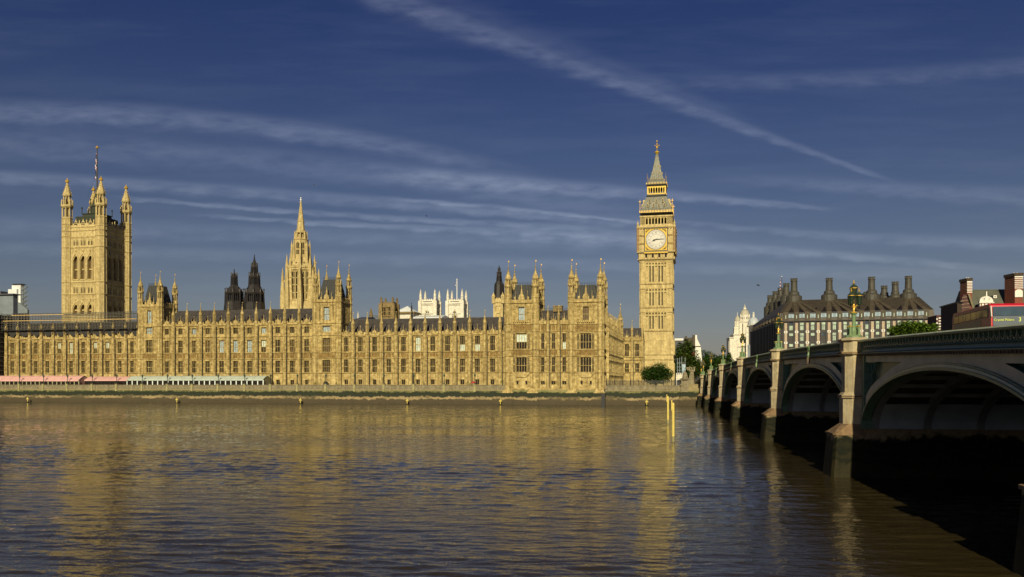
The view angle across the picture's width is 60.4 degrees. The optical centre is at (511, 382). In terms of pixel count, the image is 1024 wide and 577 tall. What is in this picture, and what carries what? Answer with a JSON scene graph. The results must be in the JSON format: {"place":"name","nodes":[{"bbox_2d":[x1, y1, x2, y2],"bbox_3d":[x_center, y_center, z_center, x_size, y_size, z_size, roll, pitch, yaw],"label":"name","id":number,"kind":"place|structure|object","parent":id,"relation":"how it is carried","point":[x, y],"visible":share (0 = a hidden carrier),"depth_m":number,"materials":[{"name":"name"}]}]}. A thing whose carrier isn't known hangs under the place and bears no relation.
{"place":"outdoors","nodes":[
{"label":"outdoors","id":0,"kind":"place"},
{"bbox_2d":[243,254,264,309],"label":"ventilation turret","id":1,"kind":"object","parent":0,"point":[254,292],"visible":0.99,"depth_m":390.47,"materials":[{"name":"stone"}]},
{"bbox_2d":[0,402,1023,576],"bbox_3d":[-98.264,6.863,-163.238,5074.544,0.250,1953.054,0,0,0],"label":"river","id":2,"kind":"structure","parent":0,"point":[106,489],"depth_m":51.59,"materials":[{"name":"liquid"}]},
{"bbox_2d":[501,388,605,404],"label":"river wall","id":3,"kind":"structure","parent":2,"relation":"in","point":[551,396],"depth_m":267.58,"materials":[{"name":"stone"}]},
{"bbox_2d":[504,259,544,389],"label":"palace tower","id":4,"kind":"structure","parent":3,"relation":"on","point":[524,306],"depth_m":270.89,"materials":[{"name":"stone"}]},
{"bbox_2d":[516,357,526,371],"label":"window","id":5,"kind":"structure","parent":4,"relation":"in","point":[521,363],"depth_m":271.17,"materials":[{"name":"glass"}]},
{"bbox_2d":[516,333,526,348],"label":"window","id":6,"kind":"structure","parent":4,"relation":"in","point":[521,339],"depth_m":271.17,"materials":[{"name":"glass"}]},
{"bbox_2d":[519,307,523,319],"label":"window","id":7,"kind":"structure","parent":4,"relation":"in","point":[521,309],"depth_m":271.17,"materials":[{"name":"glass"}]},
{"bbox_2d":[539,305,567,387],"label":"palace block","id":8,"kind":"structure","parent":3,"relation":"on","point":[553,348],"depth_m":268.80,"materials":[{"name":"stone"}]},
{"bbox_2d":[567,258,607,389],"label":"palace tower","id":9,"kind":"structure","parent":3,"relation":"on","point":[587,332],"depth_m":266.57,"materials":[{"name":"stone"}]},
{"bbox_2d":[581,358,590,371],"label":"window","id":10,"kind":"structure","parent":9,"relation":"in","point":[585,362],"depth_m":266.77,"materials":[{"name":"glass"}]},
{"bbox_2d":[581,334,590,348],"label":"window","id":11,"kind":"structure","parent":9,"relation":"in","point":[585,338],"depth_m":266.77,"materials":[{"name":"glass"}]},
{"bbox_2d":[583,307,588,319],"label":"window","id":12,"kind":"structure","parent":9,"relation":"in","point":[585,309],"depth_m":266.77,"materials":[{"name":"glass"}]},
{"bbox_2d":[666,394,668,423],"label":"mooring post","id":13,"kind":"object","parent":2,"relation":"in","point":[667,399],"visible":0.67,"depth_m":146.90,"materials":[{"name":"yellow paint"}]},
{"bbox_2d":[671,400,674,441],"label":"mooring post","id":14,"kind":"object","parent":2,"relation":"in","point":[673,420],"visible":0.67,"depth_m":101.60,"materials":[{"name":"yellow paint"}]},
{"bbox_2d":[695,324,1023,576],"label":"bridge","id":15,"kind":"structure","parent":2,"relation":"in","point":[948,404],"depth_m":62.38,"materials":[{"name":"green stone"}]},
{"bbox_2d":[720,345,725,363],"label":"bridge lamp","id":16,"kind":"object","parent":15,"relation":"on","point":[723,360],"visible":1,"depth_m":182.74,"materials":[{"name":"green metal"}]},
{"bbox_2d":[739,331,745,356],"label":"bridge lamp","id":17,"kind":"object","parent":15,"relation":"on","point":[742,338],"visible":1,"depth_m":143.90,"materials":[{"name":"green metal"}]},
{"bbox_2d":[773,313,783,348],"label":"bridge lamp","id":18,"kind":"object","parent":15,"relation":"on","point":[778,342],"visible":0.99,"depth_m":103.19,"materials":[{"name":"green metal"}]},
{"bbox_2d":[806,345,810,364],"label":"arch bracket","id":19,"kind":"object","parent":15,"relation":"attached to","point":[808,347],"visible":1,"depth_m":83.06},
{"bbox_2d":[845,280,862,337],"bbox_3d":[25.237,-5.461,64.925,1.188,4.300,1.171,0,0,9],"label":"bridge lamp","id":20,"kind":"object","parent":15,"relation":"on","point":[853,329],"visible":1,"depth_m":64.72,"materials":[{"name":"green metal"}]},
{"bbox_2d":[939,301,962,330],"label":"lorry","id":21,"kind":"object","parent":15,"relation":"on","point":[948,311],"visible":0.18,"depth_m":86.83,"materials":[{"name":"black metal"}]},
{"bbox_2d":[952,303,1023,329],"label":"double decker bus","id":22,"kind":"object","parent":15,"relation":"on","point":[988,315],"visible":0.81,"depth_m":63.34,"materials":[{"name":"red metal"}]},
{"bbox_2d":[0,0,1023,360],"label":"sky","id":23,"kind":"structure","parent":0,"point":[811,142],"materials":[{"name":"blue"}]},
{"bbox_2d":[676,356,685,383],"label":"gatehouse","id":24,"kind":"object","parent":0,"point":[679,374],"visible":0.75,"depth_m":272.43,"materials":[{"name":"white stone"}]},
{"bbox_2d":[675,362,689,378],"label":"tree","id":25,"kind":"object","parent":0,"point":[688,372],"visible":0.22,"depth_m":384.06,"materials":[{"name":"green plant"}]},
{"bbox_2d":[684,335,701,382],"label":"building","id":26,"kind":"structure","parent":0,"point":[694,342],"depth_m":405.11,"materials":[{"name":"white stone"}]},
{"bbox_2d":[726,306,757,360],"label":"domed building","id":27,"kind":"structure","parent":0,"point":[741,324],"depth_m":498.33,"materials":[{"name":"white stone"}]},
{"bbox_2d":[744,325,752,356],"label":"building","id":28,"kind":"structure","parent":0,"point":[747,343],"depth_m":414.64,"materials":[{"name":"white stone"}]},
{"bbox_2d":[750,276,933,355],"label":"office building","id":29,"kind":"structure","parent":0,"point":[826,318],"depth_m":307.37,"materials":[{"name":"stone"}]},
{"label":"ground","id":30,"kind":"structure","parent":0,"visible":0},
{"bbox_2d":[0,314,13,375],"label":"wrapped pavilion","id":31,"kind":"structure","parent":30,"relation":"on","point":[2,334],"depth_m":320.26,"materials":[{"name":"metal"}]},
{"bbox_2d":[0,291,20,329],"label":"office building","id":32,"kind":"structure","parent":30,"relation":"on","point":[8,304],"depth_m":367.81,"materials":[{"name":"concrete"}]},
{"bbox_2d":[8,284,28,327],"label":"wrapped tower","id":33,"kind":"structure","parent":30,"relation":"on","point":[19,289],"depth_m":389.71,"materials":[{"name":"metal"}]},
{"bbox_2d":[0,376,87,384],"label":"marquee","id":34,"kind":"object","parent":30,"relation":"on","point":[38,380],"visible":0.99,"depth_m":309.32,"materials":[{"name":"pink fabric"}]},
{"bbox_2d":[4,316,137,376],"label":"palace wing","id":35,"kind":"structure","parent":30,"relation":"on","point":[104,354],"depth_m":315.18,"materials":[{"name":"stone"}]},
{"bbox_2d":[34,361,37,372],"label":"window","id":36,"kind":"structure","parent":35,"relation":"in","point":[35,362],"depth_m":318.58,"materials":[{"name":"glass"}]},
{"bbox_2d":[1,311,139,336],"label":"scaffolding","id":37,"kind":"object","parent":35,"relation":"attached to","point":[59,331],"visible":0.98,"depth_m":314.67,"materials":[{"name":"metal"}]},
{"bbox_2d":[118,361,121,372],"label":"window","id":38,"kind":"structure","parent":35,"relation":"in","point":[119,362],"depth_m":311.16,"materials":[{"name":"glass"}]},
{"bbox_2d":[61,146,131,322],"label":"square tower","id":39,"kind":"structure","parent":30,"relation":"on","point":[96,264],"depth_m":408.36,"materials":[{"name":"stone"}]},
{"bbox_2d":[84,376,130,384],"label":"marquee","id":40,"kind":"object","parent":30,"relation":"on","point":[111,380],"visible":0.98,"depth_m":303.71,"materials":[{"name":"pink fabric"}]},
{"bbox_2d":[137,271,177,375],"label":"palace tower","id":41,"kind":"structure","parent":30,"relation":"on","point":[154,309],"depth_m":307.58,"materials":[{"name":"stone"}]},
{"bbox_2d":[147,361,152,372],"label":"window","id":42,"kind":"structure","parent":41,"relation":"in","point":[149,363],"depth_m":307.65,"materials":[{"name":"glass"}]},
{"bbox_2d":[147,340,152,352],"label":"window","id":43,"kind":"structure","parent":41,"relation":"in","point":[149,342],"depth_m":307.65,"materials":[{"name":"glass"}]},
{"bbox_2d":[148,311,151,322],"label":"window","id":44,"kind":"structure","parent":41,"relation":"in","point":[149,312],"depth_m":307.65,"materials":[{"name":"glass"}]},
{"bbox_2d":[127,376,272,384],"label":"marquee","id":45,"kind":"object","parent":30,"relation":"on","point":[201,380],"visible":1,"depth_m":295.93,"materials":[{"name":"white fabric"}]},
{"bbox_2d":[224,269,243,309],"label":"ventilation turret","id":46,"kind":"object","parent":30,"relation":"on","point":[234,296],"visible":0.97,"depth_m":392.42,"materials":[{"name":"stone"}]},
{"bbox_2d":[163,301,311,384],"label":"palace block","id":47,"kind":"structure","parent":30,"relation":"on","point":[276,344],"depth_m":301.02,"materials":[{"name":"stone"}]},
{"bbox_2d":[165,341,168,352],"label":"window","id":48,"kind":"structure","parent":47,"relation":"in","point":[166,342],"depth_m":307.12,"materials":[{"name":"glass"}]},
{"bbox_2d":[179,361,182,372],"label":"window","id":49,"kind":"structure","parent":47,"relation":"in","point":[180,362],"depth_m":305.85,"materials":[{"name":"glass"}]},
{"bbox_2d":[179,341,182,352],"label":"window","id":50,"kind":"structure","parent":47,"relation":"in","point":[180,342],"depth_m":305.85,"materials":[{"name":"glass"}]},
{"bbox_2d":[192,361,195,372],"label":"window","id":51,"kind":"structure","parent":47,"relation":"in","point":[193,362],"depth_m":304.88,"materials":[{"name":"glass"}]},
{"bbox_2d":[192,341,195,352],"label":"window","id":52,"kind":"structure","parent":47,"relation":"in","point":[193,342],"depth_m":304.88,"materials":[{"name":"glass"}]},
{"bbox_2d":[206,361,209,372],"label":"window","id":53,"kind":"structure","parent":47,"relation":"in","point":[207,362],"depth_m":303.55,"materials":[{"name":"glass"}]},
{"bbox_2d":[206,341,209,352],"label":"window","id":54,"kind":"structure","parent":47,"relation":"in","point":[207,342],"depth_m":303.62,"materials":[{"name":"glass"}]},
{"bbox_2d":[220,361,223,372],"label":"window","id":55,"kind":"structure","parent":47,"relation":"in","point":[221,362],"depth_m":302.51,"materials":[{"name":"glass"}]},
{"bbox_2d":[234,361,237,372],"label":"window","id":56,"kind":"structure","parent":47,"relation":"in","point":[235,362],"depth_m":301.41,"materials":[{"name":"glass"}]},
{"bbox_2d":[234,340,237,351],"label":"window","id":57,"kind":"structure","parent":47,"relation":"in","point":[235,341],"depth_m":301.41,"materials":[{"name":"glass"}]},
{"bbox_2d":[248,340,251,351],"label":"window","id":58,"kind":"structure","parent":47,"relation":"in","point":[249,341],"depth_m":300.23,"materials":[{"name":"glass"}]},
{"bbox_2d":[262,340,265,351],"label":"window","id":59,"kind":"structure","parent":47,"relation":"in","point":[263,341],"depth_m":299.06,"materials":[{"name":"glass"}]},
{"bbox_2d":[276,340,279,351],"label":"window","id":60,"kind":"structure","parent":47,"relation":"in","point":[277,341],"depth_m":297.89,"materials":[{"name":"glass"}]},
{"bbox_2d":[290,361,294,371],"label":"window","id":61,"kind":"structure","parent":47,"relation":"in","point":[292,363],"depth_m":296.88,"materials":[{"name":"glass"}]},
{"bbox_2d":[290,340,294,351],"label":"window","id":62,"kind":"structure","parent":47,"relation":"in","point":[292,342],"depth_m":296.88,"materials":[{"name":"glass"}]},
{"bbox_2d":[305,340,308,351],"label":"window","id":63,"kind":"structure","parent":47,"relation":"in","point":[306,341],"depth_m":295.65,"materials":[{"name":"glass"}]},
{"bbox_2d":[0,384,504,404],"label":"river wall","id":64,"kind":"structure","parent":30,"relation":"on","point":[474,394],"depth_m":288.95,"materials":[{"name":"stone"}]},
{"bbox_2d":[280,197,320,308],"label":"spire tower","id":65,"kind":"structure","parent":30,"relation":"on","point":[298,278],"depth_m":399.64,"materials":[{"name":"stone"}]},
{"bbox_2d":[312,261,351,384],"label":"palace tower","id":66,"kind":"structure","parent":30,"relation":"on","point":[331,311],"depth_m":293.16,"materials":[{"name":"stone"}]},
{"bbox_2d":[323,360,329,371],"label":"window","id":67,"kind":"structure","parent":66,"relation":"in","point":[326,363],"depth_m":293.35,"materials":[{"name":"glass"}]},
{"bbox_2d":[323,338,329,351],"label":"window","id":68,"kind":"structure","parent":66,"relation":"in","point":[326,341],"depth_m":293.35,"materials":[{"name":"glass"}]},
{"bbox_2d":[324,307,328,319],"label":"window","id":69,"kind":"structure","parent":66,"relation":"in","point":[326,309],"depth_m":293.35,"materials":[{"name":"glass"}]},
{"bbox_2d":[378,297,399,318],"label":"church tower","id":70,"kind":"structure","parent":30,"relation":"on","point":[389,310],"depth_m":490.11,"materials":[{"name":"stone"}]},
{"bbox_2d":[373,306,448,318],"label":"church crossing","id":71,"kind":"object","parent":30,"relation":"on","point":[405,313],"visible":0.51,"depth_m":565.58,"materials":[{"name":"white stone"}]},
{"bbox_2d":[341,310,503,384],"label":"palace wing","id":72,"kind":"structure","parent":30,"relation":"on","point":[432,351],"depth_m":286.93,"materials":[{"name":"stone"}]},
{"bbox_2d":[344,360,347,371],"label":"window","id":73,"kind":"structure","parent":72,"relation":"in","point":[345,361],"depth_m":292.70,"materials":[{"name":"glass"}]},
{"bbox_2d":[344,338,347,351],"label":"window","id":74,"kind":"structure","parent":72,"relation":"in","point":[345,339],"depth_m":292.70,"materials":[{"name":"glass"}]},
{"bbox_2d":[358,360,362,371],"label":"window","id":75,"kind":"structure","parent":72,"relation":"in","point":[360,362],"depth_m":291.56,"materials":[{"name":"glass"}]},
{"bbox_2d":[358,337,362,351],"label":"window","id":76,"kind":"structure","parent":72,"relation":"in","point":[360,340],"depth_m":291.56,"materials":[{"name":"glass"}]},
{"bbox_2d":[373,360,376,371],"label":"window","id":77,"kind":"structure","parent":72,"relation":"in","point":[374,361],"depth_m":290.50,"materials":[{"name":"glass"}]},
{"bbox_2d":[373,337,376,350],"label":"window","id":78,"kind":"structure","parent":72,"relation":"in","point":[374,338],"depth_m":290.50,"materials":[{"name":"glass"}]},
{"bbox_2d":[387,359,390,371],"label":"window","id":79,"kind":"structure","parent":72,"relation":"in","point":[388,360],"depth_m":289.36,"materials":[{"name":"glass"}]},
{"bbox_2d":[387,337,390,350],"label":"window","id":80,"kind":"structure","parent":72,"relation":"in","point":[388,338],"depth_m":289.36,"materials":[{"name":"glass"}]},
{"bbox_2d":[401,359,405,371],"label":"window","id":81,"kind":"structure","parent":72,"relation":"in","point":[403,361],"depth_m":288.31,"materials":[{"name":"glass"}]},
{"bbox_2d":[401,337,405,350],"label":"window","id":82,"kind":"structure","parent":72,"relation":"in","point":[403,339],"depth_m":288.31,"materials":[{"name":"glass"}]},
{"bbox_2d":[416,359,419,371],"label":"window","id":83,"kind":"structure","parent":72,"relation":"in","point":[417,360],"depth_m":287.22,"materials":[{"name":"glass"}]},
{"bbox_2d":[416,337,419,350],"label":"window","id":84,"kind":"structure","parent":72,"relation":"in","point":[417,338],"depth_m":287.18,"materials":[{"name":"glass"}]},
{"bbox_2d":[430,359,434,371],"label":"window","id":85,"kind":"structure","parent":72,"relation":"in","point":[432,361],"depth_m":286.13,"materials":[{"name":"glass"}]},
{"bbox_2d":[430,337,434,350],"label":"window","id":86,"kind":"structure","parent":72,"relation":"in","point":[432,339],"depth_m":286.13,"materials":[{"name":"glass"}]},
{"bbox_2d":[445,359,449,371],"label":"window","id":87,"kind":"structure","parent":72,"relation":"in","point":[447,361],"depth_m":285.16,"materials":[{"name":"glass"}]},
{"bbox_2d":[445,336,449,350],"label":"window","id":88,"kind":"structure","parent":72,"relation":"in","point":[447,338],"depth_m":285.16,"materials":[{"name":"glass"}]},
{"bbox_2d":[460,359,464,371],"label":"window","id":89,"kind":"structure","parent":72,"relation":"in","point":[462,361],"depth_m":284.04,"materials":[{"name":"glass"}]},
{"bbox_2d":[460,336,464,350],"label":"window","id":90,"kind":"structure","parent":72,"relation":"in","point":[462,338],"depth_m":284.04,"materials":[{"name":"glass"}]},
{"bbox_2d":[475,359,479,371],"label":"window","id":91,"kind":"structure","parent":72,"relation":"in","point":[477,361],"depth_m":282.94,"materials":[{"name":"glass"}]},
{"bbox_2d":[475,336,479,350],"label":"window","id":92,"kind":"structure","parent":72,"relation":"in","point":[477,338],"depth_m":282.94,"materials":[{"name":"glass"}]},
{"bbox_2d":[490,359,494,371],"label":"window","id":93,"kind":"structure","parent":72,"relation":"in","point":[492,361],"depth_m":281.90,"materials":[{"name":"glass"}]},
{"bbox_2d":[490,336,494,349],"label":"window","id":94,"kind":"structure","parent":72,"relation":"in","point":[492,338],"depth_m":281.90,"materials":[{"name":"glass"}]},
{"bbox_2d":[418,289,441,315],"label":"church tower","id":95,"kind":"structure","parent":30,"relation":"on","point":[431,307],"depth_m":589.77,"materials":[{"name":"white stone"}]},
{"bbox_2d":[445,279,467,317],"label":"church tower","id":96,"kind":"structure","parent":30,"relation":"on","point":[460,306],"depth_m":585.67,"materials":[{"name":"white stone"}]},
{"bbox_2d":[491,265,503,316],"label":"ventilation turret","id":97,"kind":"object","parent":30,"relation":"on","point":[497,296],"visible":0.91,"depth_m":340.93,"materials":[{"name":"stone"}]},
{"bbox_2d":[606,304,623,384],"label":"palace wing","id":98,"kind":"structure","parent":30,"relation":"on","point":[615,353],"depth_m":292.96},
{"bbox_2d":[621,320,644,384],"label":"palace wing","id":99,"kind":"structure","parent":30,"relation":"on","point":[634,353],"depth_m":321.46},
{"bbox_2d":[625,344,628,355],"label":"window","id":100,"kind":"structure","parent":99,"relation":"in","point":[626,345],"depth_m":322.34,"materials":[{"name":"glass"}]},
{"bbox_2d":[635,344,638,355],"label":"window","id":101,"kind":"structure","parent":99,"relation":"in","point":[636,345],"depth_m":321.51,"materials":[{"name":"glass"}]},
{"bbox_2d":[606,379,679,384],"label":"railing","id":102,"kind":"object","parent":30,"relation":"on","point":[661,382],"visible":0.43,"depth_m":269.13,"materials":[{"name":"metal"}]},
{"bbox_2d":[601,371,700,405],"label":"river wall","id":103,"kind":"structure","parent":30,"relation":"on","point":[684,393],"depth_m":261.24,"materials":[{"name":"stone"}]},
{"bbox_2d":[639,362,673,384],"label":"tree","id":104,"kind":"object","parent":30,"relation":"on","point":[658,372],"visible":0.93,"depth_m":302.77,"materials":[{"name":"green plant"}]},
{"bbox_2d":[636,141,676,384],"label":"clock tower","id":105,"kind":"structure","parent":30,"relation":"on","point":[656,240],"depth_m":335.46,"materials":[{"name":"stone"}]},
{"bbox_2d":[674,338,682,379],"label":"building","id":106,"kind":"structure","parent":30,"relation":"on","point":[678,340],"depth_m":417.99,"materials":[{"name":"white stone"}]},
{"bbox_2d":[675,340,698,375],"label":"tree","id":107,"kind":"object","parent":30,"relation":"on","point":[687,347],"visible":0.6,"depth_m":392.45,"materials":[{"name":"green plant"}]},
{"bbox_2d":[685,367,694,383],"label":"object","id":108,"kind":"object","parent":30,"relation":"on","point":[691,376],"visible":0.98,"depth_m":264.00,"materials":[{"name":"grey stone"}]},
{"bbox_2d":[688,357,705,381],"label":"tree","id":109,"kind":"object","parent":30,"relation":"on","point":[698,368],"visible":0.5,"depth_m":398.16,"materials":[{"name":"green plant"}]},
{"bbox_2d":[701,349,716,373],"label":"tree","id":110,"kind":"object","parent":30,"relation":"on","point":[705,358],"visible":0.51,"depth_m":407.86,"materials":[{"name":"green plant"}]},
{"bbox_2d":[713,354,725,367],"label":"tree","id":111,"kind":"object","parent":30,"relation":"on","point":[718,362],"visible":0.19,"depth_m":417.98,"materials":[{"name":"green plant"}]},
{"bbox_2d":[719,352,733,363],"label":"tree","id":112,"kind":"object","parent":30,"relation":"on","point":[728,357],"visible":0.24,"depth_m":428.79,"materials":[{"name":"green plant"}]},
{"bbox_2d":[886,320,940,335],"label":"tree","id":113,"kind":"object","parent":30,"relation":"on","point":[909,327],"visible":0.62,"depth_m":173.17,"materials":[{"name":"green plant"}]},
{"bbox_2d":[927,315,940,330],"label":"brick building","id":114,"kind":"structure","parent":30,"relation":"on","point":[936,319],"depth_m":229.44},
{"bbox_2d":[955,273,1023,310],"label":"brick building","id":115,"kind":"structure","parent":30,"relation":"on","point":[1011,292],"depth_m":220.51,"materials":[{"name":"brown brick"}]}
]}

